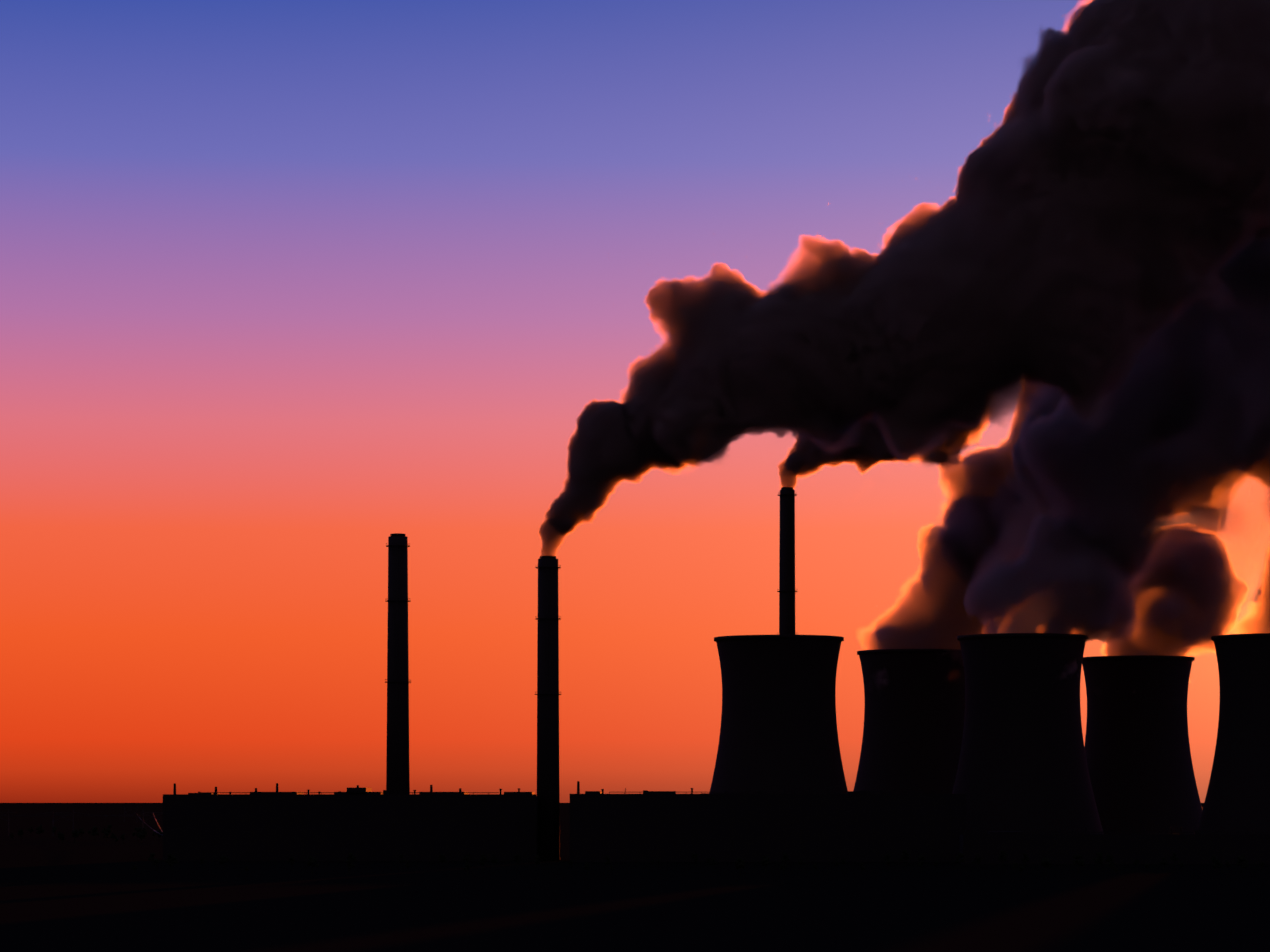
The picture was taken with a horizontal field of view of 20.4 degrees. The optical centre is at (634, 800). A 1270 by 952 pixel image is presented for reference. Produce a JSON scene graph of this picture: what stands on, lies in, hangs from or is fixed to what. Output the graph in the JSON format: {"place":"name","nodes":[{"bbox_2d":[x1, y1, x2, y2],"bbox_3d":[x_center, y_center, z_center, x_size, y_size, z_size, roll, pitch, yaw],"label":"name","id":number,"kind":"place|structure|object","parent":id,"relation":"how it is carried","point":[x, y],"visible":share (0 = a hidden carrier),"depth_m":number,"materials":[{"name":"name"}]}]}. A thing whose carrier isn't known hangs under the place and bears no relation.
{"place":"outdoors","nodes":[
{"label":"outdoors","id":0,"kind":"place"},
{"bbox_2d":[0,803,1269,951],"bbox_3d":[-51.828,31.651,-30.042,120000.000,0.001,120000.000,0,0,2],"label":"ground","id":1,"kind":"structure","parent":0,"point":[87,893],"depth_m":1088.37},
{"bbox_2d":[0,808,162,835],"bbox_3d":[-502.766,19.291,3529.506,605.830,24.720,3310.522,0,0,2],"label":"pylons","id":2,"kind":"object","parent":1,"relation":"on","point":[73,812],"visible":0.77,"depth_m":3184.15,"materials":[{"name":"grey metal"}]},
{"bbox_2d":[163,783,537,860],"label":"industrial building","id":3,"kind":"structure","parent":1,"relation":"on","point":[358,798],"depth_m":1853.64,"materials":[{"name":"black"}]},
{"bbox_2d":[166,806,532,850],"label":"windows","id":4,"kind":"structure","parent":3,"relation":"attached to","point":[349,811],"depth_m":1853.47,"materials":[{"name":"black glass"}]},
{"bbox_2d":[385,533,410,793],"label":"chimney","id":5,"kind":"object","parent":1,"relation":"on","point":[397,762],"visible":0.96,"depth_m":1867.96,"materials":[{"name":"concrete"}]},
{"bbox_2d":[535,556,560,860],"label":"chimney","id":6,"kind":"object","parent":1,"relation":"on","point":[548,780],"visible":1,"depth_m":1865.51,"materials":[{"name":"concrete"}]},
{"bbox_2d":[709,635,847,793],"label":"cooling tower","id":7,"kind":"structure","parent":1,"relation":"on","point":[778,731],"depth_m":1937.91,"materials":[{"name":"concrete"}]},
{"bbox_2d":[777,487,797,634],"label":"chimney","id":8,"kind":"object","parent":1,"relation":"on","point":[786,591],"visible":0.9,"depth_m":2112.68,"materials":[{"name":"concrete"}]},
{"bbox_2d":[853,649,964,793],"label":"cooling tower","id":9,"kind":"structure","parent":1,"relation":"on","point":[914,716],"depth_m":2164.07,"materials":[{"name":"concrete"}]},
{"bbox_2d":[952,633,1103,833],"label":"cooling tower","id":10,"kind":"structure","parent":1,"relation":"on","point":[1022,766],"depth_m":1932.68,"materials":[{"name":"concrete"}]},
{"bbox_2d":[1082,655,1202,833],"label":"cooling tower","id":11,"kind":"structure","parent":1,"relation":"on","point":[1139,759],"depth_m":2209.64,"materials":[{"name":"concrete"}]},
{"bbox_2d":[1197,633,1269,833],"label":"cooling tower","id":12,"kind":"structure","parent":1,"relation":"on","point":[1237,798],"depth_m":1874.68,"materials":[{"name":"concrete"}]},
{"bbox_2d":[0,0,1269,802],"label":"sky","id":13,"kind":"structure","parent":0,"point":[288,289],"materials":[{"name":"orange"}]},
{"bbox_2d":[570,781,965,861],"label":"industrial building","id":14,"kind":"structure","parent":0,"point":[857,800],"depth_m":1827.37,"materials":[{"name":"black"}]},
{"bbox_2d":[573,806,962,851],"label":"windows","id":15,"kind":"structure","parent":14,"relation":"attached to","point":[758,811],"depth_m":1827.30,"materials":[{"name":"black glass"}]},
{"bbox_2d":[959,827,1269,863],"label":"industrial building","id":16,"kind":"structure","parent":0,"point":[1017,844],"depth_m":1762.42,"materials":[{"name":"black"}]},
{"bbox_2d":[967,855,1269,859],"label":"windows","id":17,"kind":"structure","parent":16,"relation":"attached to","point":[1012,857],"depth_m":1762.43,"materials":[{"name":"black glass"}]}
]}

